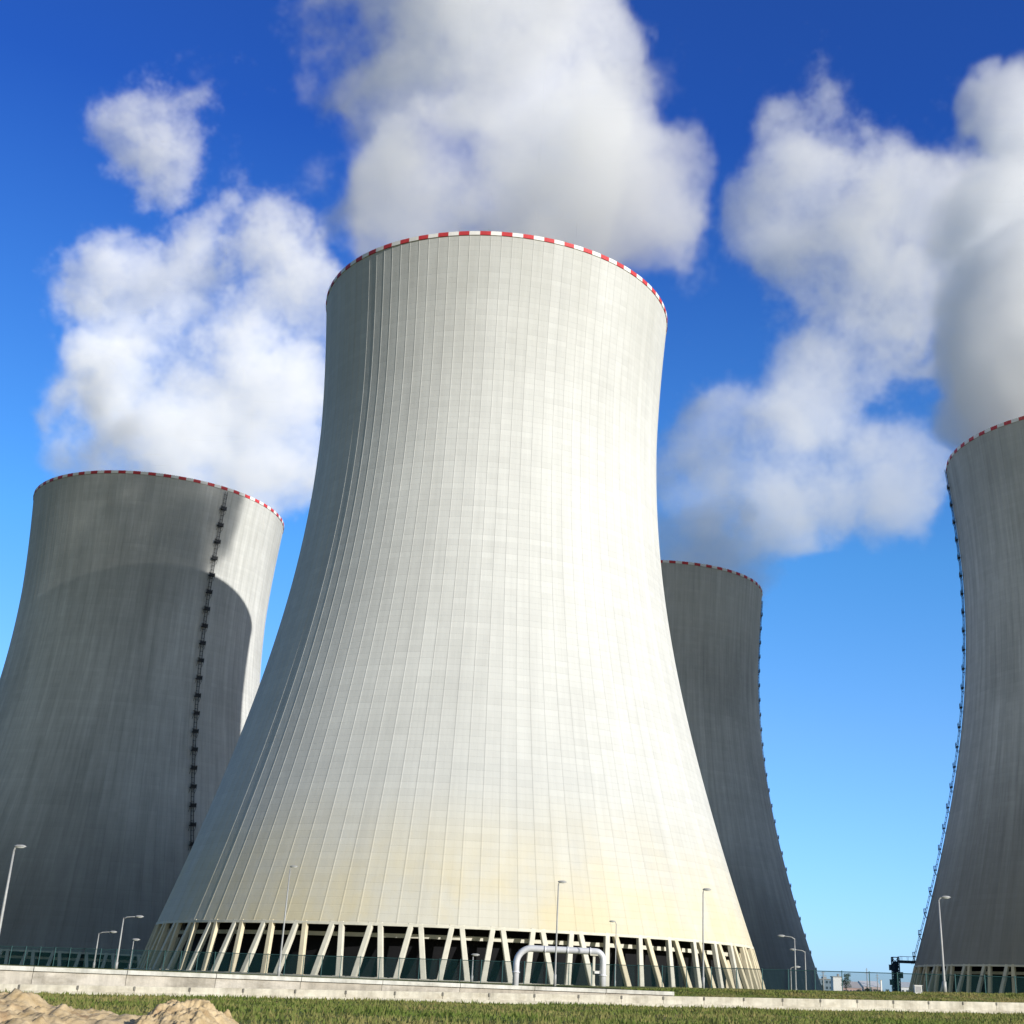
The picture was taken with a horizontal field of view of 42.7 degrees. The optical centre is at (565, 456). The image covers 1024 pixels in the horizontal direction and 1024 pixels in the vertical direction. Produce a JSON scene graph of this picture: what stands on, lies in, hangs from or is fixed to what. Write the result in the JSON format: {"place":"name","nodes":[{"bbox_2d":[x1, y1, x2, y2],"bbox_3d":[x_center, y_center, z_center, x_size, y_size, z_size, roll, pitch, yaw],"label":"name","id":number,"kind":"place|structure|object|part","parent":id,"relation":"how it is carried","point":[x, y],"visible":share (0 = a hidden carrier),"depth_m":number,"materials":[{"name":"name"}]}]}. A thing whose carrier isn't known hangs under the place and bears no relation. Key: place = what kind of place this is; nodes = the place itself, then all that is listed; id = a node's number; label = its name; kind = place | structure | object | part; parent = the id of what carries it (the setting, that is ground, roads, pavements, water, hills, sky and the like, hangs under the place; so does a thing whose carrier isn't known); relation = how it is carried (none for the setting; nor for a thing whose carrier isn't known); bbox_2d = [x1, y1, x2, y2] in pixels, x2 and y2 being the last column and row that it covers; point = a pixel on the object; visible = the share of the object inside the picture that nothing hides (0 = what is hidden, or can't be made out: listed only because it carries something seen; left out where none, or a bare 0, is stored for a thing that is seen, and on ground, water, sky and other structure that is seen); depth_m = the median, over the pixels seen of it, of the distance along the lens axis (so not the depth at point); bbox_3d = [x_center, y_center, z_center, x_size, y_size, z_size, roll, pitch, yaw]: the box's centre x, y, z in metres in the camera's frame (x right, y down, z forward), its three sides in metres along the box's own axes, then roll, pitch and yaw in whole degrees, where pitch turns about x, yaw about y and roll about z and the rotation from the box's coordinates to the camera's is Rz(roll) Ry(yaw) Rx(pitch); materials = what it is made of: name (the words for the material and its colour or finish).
{"place":"outdoors","nodes":[
{"label":"outdoors","id":0,"kind":"place"},
{"bbox_2d":[0,964,1023,1023],"bbox_3d":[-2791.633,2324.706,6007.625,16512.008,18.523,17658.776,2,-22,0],"label":"ground","id":1,"kind":"structure","parent":0,"point":[858,996],"depth_m":96.18,"materials":[{"name":"green plant"}]},
{"bbox_2d":[0,845,25,931],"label":"street lamp","id":2,"kind":"object","parent":1,"relation":"on","point":[7,885],"visible":1,"depth_m":98.45,"materials":[{"name":"metal"}]},
{"bbox_2d":[0,988,141,1023],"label":"dirt mound","id":3,"kind":"object","parent":1,"relation":"on","point":[18,1006],"visible":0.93,"depth_m":30.96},
{"bbox_2d":[92,931,116,967],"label":"street lamp","id":4,"kind":"object","parent":1,"relation":"on","point":[94,962],"visible":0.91,"depth_m":216.23,"materials":[{"name":"metal"}]},
{"bbox_2d":[114,915,143,968],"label":"street lamp","id":5,"kind":"object","parent":1,"relation":"on","point":[116,962],"visible":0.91,"depth_m":186.75,"materials":[{"name":"metal"}]},
{"bbox_2d":[128,938,139,968],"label":"street lamp","id":6,"kind":"object","parent":1,"relation":"on","point":[135,939],"visible":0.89,"depth_m":233.21,"materials":[{"name":"metal"}]},
{"bbox_2d":[0,470,283,969],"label":"cooling tower","id":7,"kind":"structure","parent":1,"relation":"on","point":[130,679],"depth_m":397.20,"materials":[{"name":"concrete"}]},
{"bbox_2d":[132,998,238,1023],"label":"dirt mound","id":8,"kind":"object","parent":1,"relation":"on","point":[193,1011],"visible":1,"depth_m":29.75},
{"bbox_2d":[277,865,297,975],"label":"street lamp","id":9,"kind":"object","parent":1,"relation":"on","point":[279,966],"visible":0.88,"depth_m":106.10,"materials":[{"name":"metal"}]},
{"bbox_2d":[0,965,673,995],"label":"retaining wall","id":10,"kind":"structure","parent":1,"relation":"on","point":[50,976],"depth_m":79.68,"materials":[{"name":"concrete"}]},
{"bbox_2d":[124,231,765,988],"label":"cooling tower","id":11,"kind":"structure","parent":1,"relation":"on","point":[466,735],"depth_m":251.86,"materials":[{"name":"concrete"}]},
{"bbox_2d":[470,954,478,981],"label":"street lamp","id":12,"kind":"object","parent":1,"relation":"on","point":[471,978],"visible":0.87,"depth_m":176.67,"materials":[{"name":"metal"}]},
{"bbox_2d":[0,988,1023,1023],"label":"grass","id":13,"kind":"structure","parent":1,"relation":"on","point":[630,1016],"depth_m":61.69,"materials":[{"name":"green plant"}]},
{"bbox_2d":[0,984,1023,1013],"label":"concrete barrier","id":14,"kind":"object","parent":1,"relation":"on","point":[868,1005],"visible":0.68,"depth_m":86.10,"materials":[{"name":"concrete"}]},
{"bbox_2d":[4,946,1023,992],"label":"fence","id":15,"kind":"object","parent":1,"relation":"on","point":[662,966],"visible":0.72,"depth_m":162.04,"materials":[{"name":"teal"}]},
{"bbox_2d":[512,945,606,986],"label":"pipe arch","id":16,"kind":"structure","parent":1,"relation":"on","point":[590,951],"depth_m":121.37,"materials":[{"name":"metal"}]},
{"bbox_2d":[553,880,565,985],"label":"street lamp","id":17,"kind":"object","parent":1,"relation":"on","point":[555,975],"visible":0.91,"depth_m":110.67,"materials":[{"name":"metal"}]},
{"bbox_2d":[609,920,616,985],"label":"street lamp","id":18,"kind":"object","parent":1,"relation":"on","point":[615,950],"visible":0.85,"depth_m":171.22,"materials":[{"name":"metal"}]},
{"bbox_2d":[702,888,710,987],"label":"street lamp","id":19,"kind":"object","parent":1,"relation":"on","point":[703,977],"visible":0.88,"depth_m":112.79,"materials":[{"name":"metal"}]},
{"bbox_2d":[661,560,822,989],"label":"cooling tower","id":20,"kind":"structure","parent":1,"relation":"on","point":[714,615],"depth_m":459.54,"materials":[{"name":"concrete"}]},
{"bbox_2d":[777,935,796,989],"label":"street lamp","id":21,"kind":"object","parent":1,"relation":"on","point":[794,958],"visible":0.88,"depth_m":187.31,"materials":[{"name":"metal"}]},
{"bbox_2d":[790,966,799,989],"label":"street lamp","id":22,"kind":"object","parent":1,"relation":"on","point":[790,974],"visible":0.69,"depth_m":244.29,"materials":[{"name":"metal"}]},
{"bbox_2d":[790,948,806,989],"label":"street lamp","id":23,"kind":"object","parent":1,"relation":"on","point":[805,968],"visible":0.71,"depth_m":233.34,"materials":[{"name":"metal"}]},
{"bbox_2d":[819,977,830,990],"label":"office building","id":24,"kind":"structure","parent":1,"relation":"on","point":[827,984],"depth_m":595.43,"materials":[{"name":"concrete"}]},
{"bbox_2d":[830,974,841,990],"bbox_3d":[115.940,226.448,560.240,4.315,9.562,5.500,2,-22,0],"label":"utility box","id":25,"kind":"object","parent":1,"relation":"on","point":[836,982],"visible":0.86,"depth_m":558.57,"materials":[{"name":"metal"}]},
{"bbox_2d":[841,973,851,990],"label":"tree","id":26,"kind":"object","parent":1,"relation":"on","point":[845,983],"visible":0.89,"depth_m":521.17,"materials":[{"name":"green plant"}]},
{"bbox_2d":[843,981,861,990],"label":"warehouse","id":27,"kind":"structure","parent":1,"relation":"on","point":[855,986],"depth_m":763.51,"materials":[{"name":"white metal"}]},
{"bbox_2d":[858,981,880,990],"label":"warehouse","id":28,"kind":"structure","parent":1,"relation":"on","point":[863,984],"depth_m":841.68,"materials":[{"name":"white metal"}]},
{"bbox_2d":[891,982,909,991],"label":"warehouse","id":29,"kind":"structure","parent":1,"relation":"on","point":[905,986],"depth_m":708.35,"materials":[{"name":"white metal"}]},
{"bbox_2d":[889,956,914,991],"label":"gantry tower","id":30,"kind":"structure","parent":1,"relation":"on","point":[894,966],"depth_m":395.55,"materials":[{"name":"blue metal"}]},
{"bbox_2d":[913,985,921,993],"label":"utility cabinet","id":31,"kind":"object","parent":1,"relation":"on","point":[917,988],"visible":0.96,"depth_m":103.97,"materials":[{"name":"white paint"}]},
{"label":"door","id":32,"kind":"part","parent":31,"relation":"part of","materials":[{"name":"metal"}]},
{"bbox_2d":[938,896,950,992],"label":"street lamp","id":33,"kind":"object","parent":1,"relation":"on","point":[944,986],"visible":0.89,"depth_m":111.76,"materials":[{"name":"metal"}]},
{"bbox_2d":[908,416,1023,993],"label":"cooling tower","id":34,"kind":"structure","parent":1,"relation":"on","point":[979,881],"depth_m":347.87,"materials":[{"name":"concrete"}]},
{"bbox_2d":[0,0,1023,991],"label":"sky","id":35,"kind":"structure","parent":0,"point":[821,202],"materials":[{"name":"blue"}]},
{"bbox_2d":[620,986,1023,1002],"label":"grass","id":36,"kind":"structure","parent":0,"point":[942,994],"depth_m":99.52,"materials":[{"name":"green plant"}]}
]}

